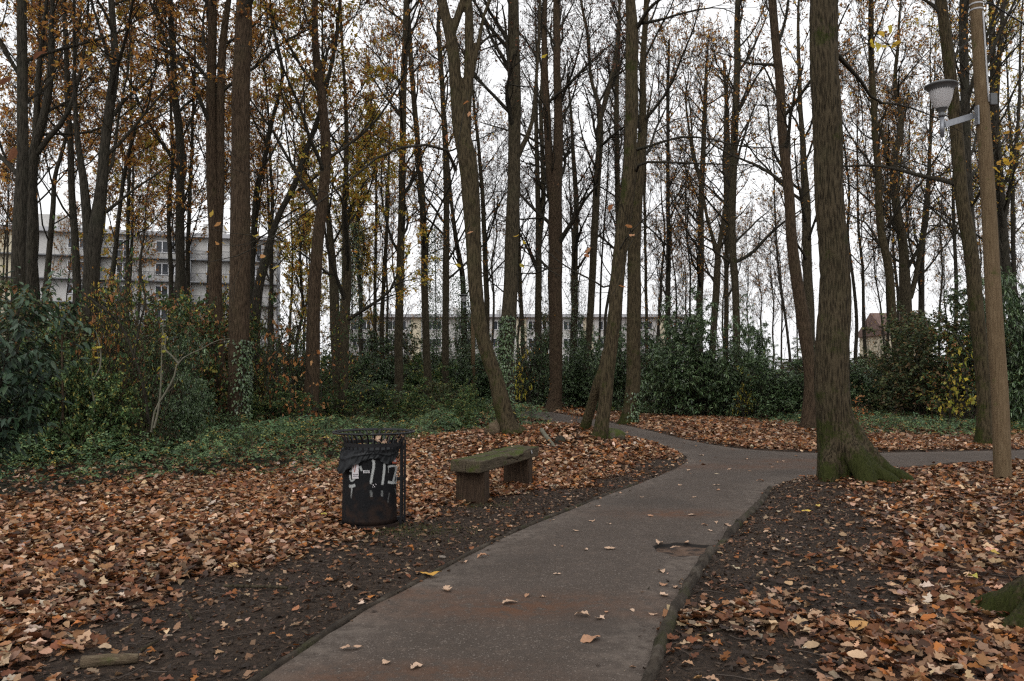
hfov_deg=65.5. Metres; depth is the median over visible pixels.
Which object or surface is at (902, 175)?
woodland tree
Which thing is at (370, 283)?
woodland tree
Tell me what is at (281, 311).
bare sapling
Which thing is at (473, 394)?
woodland shrub
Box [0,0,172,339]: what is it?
oak tree
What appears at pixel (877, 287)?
woodland tree
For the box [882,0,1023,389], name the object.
oak tree
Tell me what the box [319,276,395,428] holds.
thin shrub
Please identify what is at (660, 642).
kerb
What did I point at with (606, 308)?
woodland tree
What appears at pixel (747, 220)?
woodland tree
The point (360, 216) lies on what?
woodland tree
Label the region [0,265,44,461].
woodland shrub
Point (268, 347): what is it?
thin shrub
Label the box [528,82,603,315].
woodland tree
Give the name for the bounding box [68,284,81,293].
window
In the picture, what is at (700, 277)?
oak tree
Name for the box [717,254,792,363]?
bare sapling
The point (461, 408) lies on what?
woodland shrub
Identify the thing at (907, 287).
oak tree
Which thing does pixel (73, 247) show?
thin shrub
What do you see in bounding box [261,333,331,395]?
laurel shrub
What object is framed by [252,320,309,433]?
beech sapling
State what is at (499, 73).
sky
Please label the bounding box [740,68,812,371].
woodland tree
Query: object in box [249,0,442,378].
oak tree
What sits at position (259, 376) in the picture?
woodland shrub
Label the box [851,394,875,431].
beech sapling
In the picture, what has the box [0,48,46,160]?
leafy twig
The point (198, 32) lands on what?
woodland tree
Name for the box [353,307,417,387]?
laurel shrub
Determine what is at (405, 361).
bare sapling
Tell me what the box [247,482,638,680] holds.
path edging
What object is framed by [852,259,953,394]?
bare sapling
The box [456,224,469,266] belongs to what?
leafy twig
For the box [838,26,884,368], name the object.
woodland tree
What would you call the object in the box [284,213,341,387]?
bare sapling
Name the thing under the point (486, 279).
oak tree
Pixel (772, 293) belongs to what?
woodland tree
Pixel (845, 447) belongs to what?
oak tree
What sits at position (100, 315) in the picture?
thin shrub
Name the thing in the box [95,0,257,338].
oak tree
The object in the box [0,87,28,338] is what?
woodland tree
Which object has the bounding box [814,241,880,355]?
bare sapling
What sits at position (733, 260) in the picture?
oak tree
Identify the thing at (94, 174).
woodland tree
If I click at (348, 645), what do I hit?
fallen leaf
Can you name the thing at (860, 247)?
woodland tree
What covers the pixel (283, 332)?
woodland shrub
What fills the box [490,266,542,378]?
bare sapling
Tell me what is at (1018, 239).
woodland tree
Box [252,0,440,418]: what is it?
oak tree
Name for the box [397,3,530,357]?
oak tree
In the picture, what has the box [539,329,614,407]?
laurel shrub
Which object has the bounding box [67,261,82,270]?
window
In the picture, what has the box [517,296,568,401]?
woodland shrub
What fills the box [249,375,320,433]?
woodland shrub
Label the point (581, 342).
laurel shrub
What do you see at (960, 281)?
laurel shrub
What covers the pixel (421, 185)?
oak tree
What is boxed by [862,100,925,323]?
woodland tree
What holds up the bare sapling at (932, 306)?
on the ground at (700, 661)
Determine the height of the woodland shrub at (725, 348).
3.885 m
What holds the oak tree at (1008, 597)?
on the ground at (700, 661)
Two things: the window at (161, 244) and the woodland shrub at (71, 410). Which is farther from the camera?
the window at (161, 244)
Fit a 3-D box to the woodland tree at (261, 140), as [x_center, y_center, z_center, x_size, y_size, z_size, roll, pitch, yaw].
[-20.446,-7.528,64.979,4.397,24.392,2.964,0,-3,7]
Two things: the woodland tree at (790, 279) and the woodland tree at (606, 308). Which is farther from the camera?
the woodland tree at (790, 279)
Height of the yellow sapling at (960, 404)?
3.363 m
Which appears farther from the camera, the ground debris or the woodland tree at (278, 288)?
the woodland tree at (278, 288)
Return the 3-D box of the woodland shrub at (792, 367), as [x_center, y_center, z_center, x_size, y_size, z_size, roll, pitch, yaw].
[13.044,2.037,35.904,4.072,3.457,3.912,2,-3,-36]
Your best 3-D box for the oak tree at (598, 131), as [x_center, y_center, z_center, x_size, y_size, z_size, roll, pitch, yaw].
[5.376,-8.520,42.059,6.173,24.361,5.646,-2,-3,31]
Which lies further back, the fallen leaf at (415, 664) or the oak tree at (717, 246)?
the oak tree at (717, 246)
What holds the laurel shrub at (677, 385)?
on the ground at (700, 661)
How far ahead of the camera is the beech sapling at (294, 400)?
19.90 m
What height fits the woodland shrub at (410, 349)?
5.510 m
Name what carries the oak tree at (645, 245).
on the ground at (700, 661)
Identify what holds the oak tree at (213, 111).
on the ground at (700, 661)
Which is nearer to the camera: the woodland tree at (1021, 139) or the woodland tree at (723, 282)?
the woodland tree at (1021, 139)
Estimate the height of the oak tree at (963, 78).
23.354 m
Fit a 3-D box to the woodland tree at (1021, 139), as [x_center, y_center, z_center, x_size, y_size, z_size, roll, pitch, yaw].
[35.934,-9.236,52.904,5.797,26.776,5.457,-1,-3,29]
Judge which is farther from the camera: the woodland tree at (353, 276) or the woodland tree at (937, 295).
the woodland tree at (937, 295)
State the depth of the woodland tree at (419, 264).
73.14 m
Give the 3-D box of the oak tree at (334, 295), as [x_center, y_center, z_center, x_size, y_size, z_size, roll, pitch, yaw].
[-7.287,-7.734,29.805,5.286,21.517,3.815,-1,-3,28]
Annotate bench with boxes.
[450,445,538,503]
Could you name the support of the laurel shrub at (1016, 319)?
on the ground at (700, 661)
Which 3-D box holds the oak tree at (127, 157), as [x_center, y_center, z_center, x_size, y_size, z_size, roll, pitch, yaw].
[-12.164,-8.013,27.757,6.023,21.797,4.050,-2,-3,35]
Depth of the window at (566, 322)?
128.28 m
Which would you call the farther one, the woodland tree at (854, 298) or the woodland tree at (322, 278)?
the woodland tree at (322, 278)
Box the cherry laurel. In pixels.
[0,266,96,475]
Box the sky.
[0,0,1023,371]
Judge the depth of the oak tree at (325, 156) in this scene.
23.07 m
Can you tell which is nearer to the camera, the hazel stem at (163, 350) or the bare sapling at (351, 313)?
the hazel stem at (163, 350)
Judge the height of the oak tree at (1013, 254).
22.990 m
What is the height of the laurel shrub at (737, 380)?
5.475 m
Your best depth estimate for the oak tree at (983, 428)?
18.27 m
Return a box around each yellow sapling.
[513,348,531,417]
[732,355,758,416]
[927,332,976,429]
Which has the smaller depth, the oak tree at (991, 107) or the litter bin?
the litter bin
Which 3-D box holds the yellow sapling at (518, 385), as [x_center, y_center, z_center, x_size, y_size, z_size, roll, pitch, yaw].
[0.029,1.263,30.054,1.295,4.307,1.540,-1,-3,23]
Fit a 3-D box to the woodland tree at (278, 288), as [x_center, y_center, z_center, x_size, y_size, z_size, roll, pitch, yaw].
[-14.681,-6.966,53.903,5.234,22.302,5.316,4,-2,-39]
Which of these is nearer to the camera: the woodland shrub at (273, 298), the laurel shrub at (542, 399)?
the woodland shrub at (273, 298)
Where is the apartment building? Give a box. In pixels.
[349,308,695,381]
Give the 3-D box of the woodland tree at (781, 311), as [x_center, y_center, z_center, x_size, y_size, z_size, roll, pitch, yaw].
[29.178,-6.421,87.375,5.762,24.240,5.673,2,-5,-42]
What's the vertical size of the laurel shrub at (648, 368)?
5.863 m
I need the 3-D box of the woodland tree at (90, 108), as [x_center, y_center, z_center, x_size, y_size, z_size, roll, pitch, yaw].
[-20.134,-6.362,36.279,4.422,19.406,4.077,-2,-3,10]
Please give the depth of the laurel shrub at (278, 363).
30.16 m
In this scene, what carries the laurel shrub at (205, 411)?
on the ground at (700, 661)
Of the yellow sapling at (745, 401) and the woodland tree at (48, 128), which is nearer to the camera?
the yellow sapling at (745, 401)
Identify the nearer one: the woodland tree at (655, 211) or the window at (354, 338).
the woodland tree at (655, 211)
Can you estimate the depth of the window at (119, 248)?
97.90 m
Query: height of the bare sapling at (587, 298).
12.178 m
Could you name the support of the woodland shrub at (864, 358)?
on the ground at (700, 661)
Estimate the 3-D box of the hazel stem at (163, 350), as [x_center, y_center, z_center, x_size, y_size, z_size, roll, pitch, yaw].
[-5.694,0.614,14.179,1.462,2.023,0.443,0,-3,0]
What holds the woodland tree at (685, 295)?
on the ground at (700, 661)
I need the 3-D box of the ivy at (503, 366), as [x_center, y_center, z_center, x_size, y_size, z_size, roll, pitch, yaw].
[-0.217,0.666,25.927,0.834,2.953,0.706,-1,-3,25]
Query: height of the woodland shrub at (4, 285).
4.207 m
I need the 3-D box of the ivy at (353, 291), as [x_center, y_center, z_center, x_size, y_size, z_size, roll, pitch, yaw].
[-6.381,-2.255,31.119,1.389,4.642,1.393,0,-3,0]
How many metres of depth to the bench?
10.23 m
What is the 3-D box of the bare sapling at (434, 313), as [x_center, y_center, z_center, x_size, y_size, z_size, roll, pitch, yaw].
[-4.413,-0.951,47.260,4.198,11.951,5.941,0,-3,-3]
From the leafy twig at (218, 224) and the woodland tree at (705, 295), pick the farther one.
the woodland tree at (705, 295)
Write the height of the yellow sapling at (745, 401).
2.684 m
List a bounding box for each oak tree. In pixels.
[0,0,135,338]
[0,0,165,336]
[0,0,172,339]
[0,0,202,335]
[0,0,213,349]
[9,0,225,359]
[76,0,271,337]
[78,0,187,321]
[83,0,334,431]
[89,0,217,306]
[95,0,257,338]
[101,0,255,318]
[183,0,440,429]
[205,0,527,433]
[217,0,338,366]
[217,0,373,315]
[225,0,253,438]
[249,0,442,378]
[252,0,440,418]
[253,0,380,407]
[330,0,452,407]
[331,9,452,350]
[335,0,436,362]
[351,0,493,399]
[367,0,507,396]
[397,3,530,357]
[409,0,541,397]
[440,20,588,400]
[443,0,556,419]
[471,0,621,411]
[484,0,595,405]
[508,0,812,439]
[521,23,623,400]
[542,0,674,402]
[565,0,664,403]
[588,0,754,424]
[589,13,722,345]
[604,16,684,399]
[641,0,773,352]
[643,2,774,352]
[650,0,813,371]
[665,0,883,428]
[689,41,772,358]
[697,0,884,351]
[785,0,1021,406]
[803,0,941,411]
[809,0,967,483]
[843,0,1023,443]
[851,0,1023,310]
[856,15,1000,349]
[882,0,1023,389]
[898,0,1023,405]
[930,1,1023,307]
[969,575,1023,636]
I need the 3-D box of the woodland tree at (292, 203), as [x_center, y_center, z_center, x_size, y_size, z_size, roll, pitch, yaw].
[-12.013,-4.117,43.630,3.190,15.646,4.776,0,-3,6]
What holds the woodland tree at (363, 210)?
on the ground at (700, 661)
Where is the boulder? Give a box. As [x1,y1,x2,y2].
[608,428,625,439]
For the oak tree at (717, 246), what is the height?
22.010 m
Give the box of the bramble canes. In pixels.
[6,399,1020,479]
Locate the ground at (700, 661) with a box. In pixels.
[0,397,1023,680]
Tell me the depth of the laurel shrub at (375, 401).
27.45 m
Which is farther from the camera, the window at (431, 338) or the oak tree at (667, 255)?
the window at (431, 338)
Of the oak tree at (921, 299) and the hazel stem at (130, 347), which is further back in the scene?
the oak tree at (921, 299)
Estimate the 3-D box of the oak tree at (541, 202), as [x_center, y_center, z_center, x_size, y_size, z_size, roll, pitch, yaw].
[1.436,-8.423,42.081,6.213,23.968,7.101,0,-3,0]
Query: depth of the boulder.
16.96 m
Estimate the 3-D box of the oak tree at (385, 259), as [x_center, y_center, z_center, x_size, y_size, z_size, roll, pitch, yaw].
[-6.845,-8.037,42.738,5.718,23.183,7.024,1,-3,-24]
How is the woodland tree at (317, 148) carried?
on the ground at (700, 661)
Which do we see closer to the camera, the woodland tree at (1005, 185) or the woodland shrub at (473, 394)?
the woodland shrub at (473, 394)
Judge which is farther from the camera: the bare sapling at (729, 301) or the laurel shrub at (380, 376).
the bare sapling at (729, 301)
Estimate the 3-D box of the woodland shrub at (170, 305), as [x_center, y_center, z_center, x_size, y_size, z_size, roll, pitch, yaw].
[-9.678,0.940,19.835,4.795,5.282,4.104,2,-3,-37]
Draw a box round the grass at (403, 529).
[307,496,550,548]
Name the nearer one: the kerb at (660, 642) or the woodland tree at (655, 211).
the kerb at (660, 642)
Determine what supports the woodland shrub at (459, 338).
on the ground at (700, 661)
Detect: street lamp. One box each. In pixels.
[459,294,474,389]
[924,0,1023,478]
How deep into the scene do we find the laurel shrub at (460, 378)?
39.32 m
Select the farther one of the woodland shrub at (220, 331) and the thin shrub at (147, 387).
the woodland shrub at (220, 331)
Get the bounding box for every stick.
[139,640,158,650]
[185,608,192,620]
[223,584,287,588]
[699,622,745,635]
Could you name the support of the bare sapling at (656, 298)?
on the ground at (700, 661)
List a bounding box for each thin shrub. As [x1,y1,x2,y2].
[0,215,75,416]
[0,244,112,445]
[46,254,149,426]
[64,189,158,454]
[109,251,223,460]
[135,243,220,446]
[195,259,262,409]
[249,253,304,401]
[261,276,306,404]
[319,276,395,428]
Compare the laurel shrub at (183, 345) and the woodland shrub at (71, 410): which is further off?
the laurel shrub at (183, 345)
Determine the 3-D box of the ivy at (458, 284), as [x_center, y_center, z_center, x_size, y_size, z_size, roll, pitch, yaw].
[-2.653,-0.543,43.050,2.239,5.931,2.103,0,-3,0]
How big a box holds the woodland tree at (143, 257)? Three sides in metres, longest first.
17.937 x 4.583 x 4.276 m
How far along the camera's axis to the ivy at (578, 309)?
45.94 m
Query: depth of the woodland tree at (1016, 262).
89.27 m
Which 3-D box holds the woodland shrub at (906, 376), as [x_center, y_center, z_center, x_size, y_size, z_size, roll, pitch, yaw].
[14.978,0.994,28.732,5.314,5.261,7.328,0,-3,-3]
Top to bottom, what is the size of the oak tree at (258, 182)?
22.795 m
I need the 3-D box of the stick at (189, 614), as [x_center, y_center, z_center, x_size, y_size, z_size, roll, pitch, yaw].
[-2.126,1.804,5.243,0.018,0.022,0.233,2,-3,-31]
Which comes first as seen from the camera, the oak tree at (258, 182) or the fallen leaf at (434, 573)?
the fallen leaf at (434, 573)
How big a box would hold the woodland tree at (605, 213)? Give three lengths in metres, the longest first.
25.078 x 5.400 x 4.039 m
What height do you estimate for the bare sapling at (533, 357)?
10.483 m
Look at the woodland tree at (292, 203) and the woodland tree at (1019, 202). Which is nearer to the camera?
the woodland tree at (292, 203)
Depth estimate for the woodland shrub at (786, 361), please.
61.30 m
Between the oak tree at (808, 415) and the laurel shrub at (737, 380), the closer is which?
the oak tree at (808, 415)
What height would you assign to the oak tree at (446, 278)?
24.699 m
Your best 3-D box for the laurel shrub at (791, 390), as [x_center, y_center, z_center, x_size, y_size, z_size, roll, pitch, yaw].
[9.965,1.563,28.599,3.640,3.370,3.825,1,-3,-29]
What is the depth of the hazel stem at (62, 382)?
14.38 m
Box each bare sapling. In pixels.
[256,246,305,372]
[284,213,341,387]
[320,228,403,381]
[350,222,404,381]
[356,194,425,386]
[405,243,460,371]
[441,269,496,371]
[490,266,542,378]
[514,218,566,409]
[527,245,602,364]
[570,228,611,354]
[580,238,663,403]
[610,202,684,399]
[647,232,712,369]
[676,213,769,365]
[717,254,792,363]
[758,253,815,392]
[784,240,853,353]
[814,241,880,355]
[851,249,898,377]
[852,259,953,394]
[880,248,965,361]
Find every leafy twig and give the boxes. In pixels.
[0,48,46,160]
[201,210,303,268]
[419,97,472,233]
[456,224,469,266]
[514,54,559,275]
[584,204,655,295]
[844,25,900,55]
[993,129,1023,172]
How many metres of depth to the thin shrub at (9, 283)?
15.63 m
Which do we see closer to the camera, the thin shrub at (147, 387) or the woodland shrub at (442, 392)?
the thin shrub at (147, 387)
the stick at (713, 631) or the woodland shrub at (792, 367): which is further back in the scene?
the woodland shrub at (792, 367)
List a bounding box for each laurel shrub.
[0,321,92,413]
[120,303,217,445]
[153,316,222,438]
[154,367,210,455]
[224,322,298,404]
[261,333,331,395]
[321,377,377,415]
[348,335,406,397]
[350,372,409,421]
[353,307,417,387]
[418,337,480,398]
[460,332,520,406]
[513,321,562,406]
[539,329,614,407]
[562,314,603,405]
[575,324,644,409]
[613,295,692,413]
[640,285,757,415]
[699,294,779,416]
[727,337,814,419]
[850,352,909,414]
[943,266,1023,422]
[967,266,1023,429]
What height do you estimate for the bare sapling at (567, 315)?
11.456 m
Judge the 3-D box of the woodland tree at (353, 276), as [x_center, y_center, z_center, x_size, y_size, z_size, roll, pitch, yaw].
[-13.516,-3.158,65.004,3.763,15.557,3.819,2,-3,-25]
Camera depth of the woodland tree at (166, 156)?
51.28 m
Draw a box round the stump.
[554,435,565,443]
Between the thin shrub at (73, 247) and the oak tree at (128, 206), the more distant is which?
the oak tree at (128, 206)
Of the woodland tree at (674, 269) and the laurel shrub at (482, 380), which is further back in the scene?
the woodland tree at (674, 269)
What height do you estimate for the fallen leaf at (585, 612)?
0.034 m
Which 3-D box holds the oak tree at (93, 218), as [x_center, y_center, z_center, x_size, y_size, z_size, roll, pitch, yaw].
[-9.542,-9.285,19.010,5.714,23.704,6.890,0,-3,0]
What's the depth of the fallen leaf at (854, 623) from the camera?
4.86 m
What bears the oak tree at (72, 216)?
on the ground at (700, 661)
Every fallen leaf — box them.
[339,644,361,648]
[411,662,422,667]
[421,571,439,574]
[443,585,451,590]
[575,610,589,615]
[580,634,599,642]
[849,620,867,629]
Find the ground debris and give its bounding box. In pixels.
[0,441,1020,680]
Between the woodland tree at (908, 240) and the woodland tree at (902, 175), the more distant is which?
the woodland tree at (908, 240)
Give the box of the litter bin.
[332,428,414,530]
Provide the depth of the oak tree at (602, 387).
16.89 m
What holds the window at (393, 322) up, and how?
in the apartment building
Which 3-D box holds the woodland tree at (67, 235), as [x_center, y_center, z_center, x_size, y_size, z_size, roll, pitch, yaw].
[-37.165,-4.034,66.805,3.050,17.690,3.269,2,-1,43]
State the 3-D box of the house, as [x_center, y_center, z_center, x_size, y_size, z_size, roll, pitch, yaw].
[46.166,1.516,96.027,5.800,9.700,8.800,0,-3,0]
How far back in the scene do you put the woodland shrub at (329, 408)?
23.61 m
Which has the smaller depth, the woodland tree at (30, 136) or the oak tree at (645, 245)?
the woodland tree at (30, 136)
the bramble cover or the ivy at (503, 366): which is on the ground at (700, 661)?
the bramble cover
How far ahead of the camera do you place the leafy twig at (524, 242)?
11.05 m
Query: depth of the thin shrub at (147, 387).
14.82 m
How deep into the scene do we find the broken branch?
4.34 m
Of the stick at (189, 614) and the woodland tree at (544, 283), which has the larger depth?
the woodland tree at (544, 283)
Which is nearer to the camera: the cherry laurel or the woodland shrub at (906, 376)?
the cherry laurel
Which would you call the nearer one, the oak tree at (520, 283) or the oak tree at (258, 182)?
the oak tree at (258, 182)
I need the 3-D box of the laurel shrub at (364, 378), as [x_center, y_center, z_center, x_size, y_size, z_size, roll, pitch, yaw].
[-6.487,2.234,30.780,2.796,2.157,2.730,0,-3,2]
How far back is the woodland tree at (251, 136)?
39.72 m
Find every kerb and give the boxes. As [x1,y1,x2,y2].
[641,486,771,680]
[899,459,1020,467]
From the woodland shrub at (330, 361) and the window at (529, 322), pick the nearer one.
the woodland shrub at (330, 361)
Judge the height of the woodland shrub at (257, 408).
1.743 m
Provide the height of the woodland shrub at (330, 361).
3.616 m
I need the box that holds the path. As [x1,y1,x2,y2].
[260,409,1023,680]
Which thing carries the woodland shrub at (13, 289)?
on the ground at (700, 661)
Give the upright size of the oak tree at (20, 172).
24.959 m
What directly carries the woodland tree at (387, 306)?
on the ground at (700, 661)
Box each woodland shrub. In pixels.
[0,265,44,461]
[0,280,127,410]
[0,329,90,466]
[2,279,150,383]
[25,316,153,464]
[48,276,225,416]
[48,298,165,423]
[50,341,163,463]
[106,281,228,431]
[164,285,283,394]
[224,320,272,412]
[248,386,274,433]
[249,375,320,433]
[261,314,330,386]
[293,382,374,429]
[299,349,360,394]
[362,377,445,423]
[386,322,422,384]
[388,352,458,407]
[407,379,465,414]
[424,385,482,428]
[449,302,483,397]
[452,376,493,415]
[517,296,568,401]
[694,338,753,414]
[766,348,803,404]
[772,358,868,383]
[850,347,892,407]
[851,300,968,415]
[864,289,1011,419]
[905,312,1023,421]
[926,300,1009,367]
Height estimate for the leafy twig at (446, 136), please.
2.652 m
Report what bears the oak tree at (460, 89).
on the ground at (700, 661)
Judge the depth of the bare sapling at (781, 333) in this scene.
51.61 m
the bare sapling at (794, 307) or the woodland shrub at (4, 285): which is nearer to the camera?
the woodland shrub at (4, 285)
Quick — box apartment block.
[0,214,280,359]
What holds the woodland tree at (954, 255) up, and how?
on the ground at (700, 661)
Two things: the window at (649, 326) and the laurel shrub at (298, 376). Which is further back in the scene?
the window at (649, 326)
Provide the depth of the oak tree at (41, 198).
28.27 m
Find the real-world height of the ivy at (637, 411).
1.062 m
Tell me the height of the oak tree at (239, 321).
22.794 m
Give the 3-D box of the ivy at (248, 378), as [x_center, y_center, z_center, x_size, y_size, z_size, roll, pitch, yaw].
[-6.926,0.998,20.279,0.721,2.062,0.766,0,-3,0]
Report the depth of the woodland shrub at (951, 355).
25.91 m
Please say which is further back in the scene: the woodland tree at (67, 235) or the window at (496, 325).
the window at (496, 325)
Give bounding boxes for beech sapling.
[53,286,143,424]
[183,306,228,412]
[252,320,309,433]
[272,346,334,438]
[569,405,580,436]
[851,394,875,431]
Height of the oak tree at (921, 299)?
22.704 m
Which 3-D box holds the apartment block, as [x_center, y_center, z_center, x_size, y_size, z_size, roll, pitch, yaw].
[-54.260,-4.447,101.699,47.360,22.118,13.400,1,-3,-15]
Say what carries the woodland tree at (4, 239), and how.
on the ground at (700, 661)
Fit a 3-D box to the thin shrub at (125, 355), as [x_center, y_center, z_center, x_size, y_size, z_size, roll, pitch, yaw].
[-7.763,-0.128,15.507,1.636,5.847,1.770,-1,-3,28]
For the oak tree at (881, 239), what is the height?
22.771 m
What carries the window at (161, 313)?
in the apartment block
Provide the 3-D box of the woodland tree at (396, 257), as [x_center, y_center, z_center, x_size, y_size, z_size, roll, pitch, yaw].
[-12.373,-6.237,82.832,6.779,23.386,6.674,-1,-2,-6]
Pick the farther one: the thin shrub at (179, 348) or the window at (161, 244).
the window at (161, 244)
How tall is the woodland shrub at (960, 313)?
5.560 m
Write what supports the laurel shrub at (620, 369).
on the ground at (700, 661)
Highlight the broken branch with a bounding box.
[80,653,138,668]
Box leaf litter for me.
[0,400,1023,680]
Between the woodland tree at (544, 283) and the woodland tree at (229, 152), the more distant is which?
the woodland tree at (544, 283)
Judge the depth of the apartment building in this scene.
128.22 m
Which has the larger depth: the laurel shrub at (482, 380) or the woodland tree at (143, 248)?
the woodland tree at (143, 248)
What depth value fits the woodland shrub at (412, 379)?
35.86 m
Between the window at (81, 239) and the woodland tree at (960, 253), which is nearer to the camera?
the woodland tree at (960, 253)
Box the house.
[858,313,932,357]
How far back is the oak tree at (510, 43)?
26.15 m
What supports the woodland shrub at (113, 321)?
on the ground at (700, 661)
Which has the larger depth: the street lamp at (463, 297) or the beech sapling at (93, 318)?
the street lamp at (463, 297)
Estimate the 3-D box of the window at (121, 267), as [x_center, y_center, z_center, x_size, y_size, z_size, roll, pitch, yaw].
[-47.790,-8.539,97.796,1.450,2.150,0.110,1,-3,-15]
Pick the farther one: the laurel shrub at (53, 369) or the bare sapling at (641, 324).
the bare sapling at (641, 324)
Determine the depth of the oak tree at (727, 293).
50.14 m
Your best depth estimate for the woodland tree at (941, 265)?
70.90 m
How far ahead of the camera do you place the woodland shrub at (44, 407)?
14.21 m
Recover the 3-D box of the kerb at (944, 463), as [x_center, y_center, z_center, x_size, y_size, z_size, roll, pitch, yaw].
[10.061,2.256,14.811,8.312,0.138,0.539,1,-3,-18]
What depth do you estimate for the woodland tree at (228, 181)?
49.23 m
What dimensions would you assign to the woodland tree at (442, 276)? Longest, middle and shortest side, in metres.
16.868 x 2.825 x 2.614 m
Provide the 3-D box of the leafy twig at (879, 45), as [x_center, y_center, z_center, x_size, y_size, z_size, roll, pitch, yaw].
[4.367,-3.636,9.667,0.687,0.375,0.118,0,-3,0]
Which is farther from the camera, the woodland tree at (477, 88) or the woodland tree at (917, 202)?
the woodland tree at (917, 202)
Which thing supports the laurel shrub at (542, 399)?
on the ground at (700, 661)
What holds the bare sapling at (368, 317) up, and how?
on the ground at (700, 661)
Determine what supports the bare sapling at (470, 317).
on the ground at (700, 661)
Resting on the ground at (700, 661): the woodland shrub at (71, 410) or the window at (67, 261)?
the woodland shrub at (71, 410)
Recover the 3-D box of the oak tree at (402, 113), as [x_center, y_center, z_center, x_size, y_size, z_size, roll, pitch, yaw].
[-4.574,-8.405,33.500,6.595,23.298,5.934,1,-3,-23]
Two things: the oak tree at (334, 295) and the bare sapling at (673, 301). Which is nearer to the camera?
the oak tree at (334, 295)
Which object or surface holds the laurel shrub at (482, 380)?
on the ground at (700, 661)
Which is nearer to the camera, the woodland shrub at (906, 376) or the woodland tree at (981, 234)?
the woodland shrub at (906, 376)
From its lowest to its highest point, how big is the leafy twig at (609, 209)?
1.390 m
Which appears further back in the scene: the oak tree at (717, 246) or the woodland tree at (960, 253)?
the woodland tree at (960, 253)
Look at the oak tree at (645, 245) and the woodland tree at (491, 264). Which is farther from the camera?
the woodland tree at (491, 264)
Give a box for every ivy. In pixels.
[225,340,253,419]
[335,223,365,341]
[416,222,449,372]
[449,274,479,384]
[494,315,518,404]
[563,280,585,370]
[622,392,641,422]
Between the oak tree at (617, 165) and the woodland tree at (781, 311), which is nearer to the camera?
the oak tree at (617, 165)
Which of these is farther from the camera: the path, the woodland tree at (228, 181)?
the woodland tree at (228, 181)
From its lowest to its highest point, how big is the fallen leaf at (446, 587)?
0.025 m
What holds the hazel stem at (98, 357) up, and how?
attached to the woodland shrub at (114, 416)
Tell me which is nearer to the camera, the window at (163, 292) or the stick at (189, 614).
the stick at (189, 614)
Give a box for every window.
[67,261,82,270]
[68,238,82,247]
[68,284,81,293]
[116,262,124,278]
[118,239,129,255]
[154,308,167,319]
[155,263,175,274]
[155,286,173,297]
[156,241,174,252]
[352,338,369,346]
[353,321,370,329]
[388,321,405,329]
[429,321,440,329]
[430,338,440,346]
[494,321,499,329]
[528,321,546,329]
[563,321,581,329]
[641,321,651,329]
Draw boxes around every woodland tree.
[0,0,83,255]
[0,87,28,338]
[0,129,15,306]
[5,0,83,181]
[36,14,110,265]
[52,191,82,334]
[61,74,147,242]
[84,25,172,314]
[109,179,163,336]
[113,120,175,335]
[148,109,205,305]
[156,0,259,324]
[192,92,231,202]
[196,44,279,222]
[225,24,307,351]
[250,106,288,259]
[256,66,339,353]
[273,136,329,388]
[282,210,326,359]
[288,210,330,348]
[290,23,354,273]
[313,86,395,371]
[324,120,370,312]
[325,215,367,329]
[333,121,384,293]
[354,233,386,335]
[365,103,413,338]
[371,182,421,334]
[409,214,438,318]
[433,227,455,321]
[449,13,500,216]
[466,112,523,345]
[488,166,547,360]
[526,224,564,328]
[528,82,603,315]
[562,63,653,342]
[580,0,639,344]
[601,94,676,295]
[637,114,696,390]
[641,205,678,345]
[651,136,696,366]
[661,121,708,335]
[671,209,696,318]
[672,169,737,350]
[704,192,749,343]
[709,223,739,318]
[718,204,755,334]
[737,203,763,349]
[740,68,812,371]
[744,229,774,345]
[748,175,801,364]
[753,222,789,360]
[779,213,816,357]
[780,155,818,313]
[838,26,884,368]
[840,28,907,383]
[850,39,947,306]
[851,131,889,347]
[853,49,933,364]
[853,67,913,374]
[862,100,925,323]
[864,53,944,278]
[900,0,979,348]
[917,155,962,355]
[925,192,964,329]
[929,123,982,277]
[956,162,983,279]
[971,111,1022,274]
[971,132,1019,294]
[979,132,1023,296]
[981,193,1023,309]
[1003,56,1023,234]
[1007,88,1023,303]
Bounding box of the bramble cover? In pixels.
[0,395,1023,484]
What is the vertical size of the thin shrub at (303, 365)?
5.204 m
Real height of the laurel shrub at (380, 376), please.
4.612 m
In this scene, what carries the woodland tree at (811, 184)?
on the ground at (700, 661)
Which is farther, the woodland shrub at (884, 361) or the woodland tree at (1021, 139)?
the woodland tree at (1021, 139)
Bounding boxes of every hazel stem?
[46,282,72,422]
[68,257,162,423]
[91,332,103,422]
[150,319,231,431]
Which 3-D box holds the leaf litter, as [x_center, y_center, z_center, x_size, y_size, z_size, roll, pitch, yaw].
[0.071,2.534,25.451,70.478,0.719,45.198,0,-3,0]
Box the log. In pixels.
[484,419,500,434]
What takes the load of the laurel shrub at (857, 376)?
on the ground at (700, 661)
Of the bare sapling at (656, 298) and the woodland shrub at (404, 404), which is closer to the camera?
the woodland shrub at (404, 404)
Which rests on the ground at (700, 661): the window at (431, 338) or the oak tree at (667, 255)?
the oak tree at (667, 255)
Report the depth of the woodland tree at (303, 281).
70.19 m
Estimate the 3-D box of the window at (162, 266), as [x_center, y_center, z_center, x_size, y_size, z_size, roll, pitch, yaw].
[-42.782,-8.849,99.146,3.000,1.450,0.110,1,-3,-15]
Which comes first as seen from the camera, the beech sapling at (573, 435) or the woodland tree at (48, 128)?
the beech sapling at (573, 435)

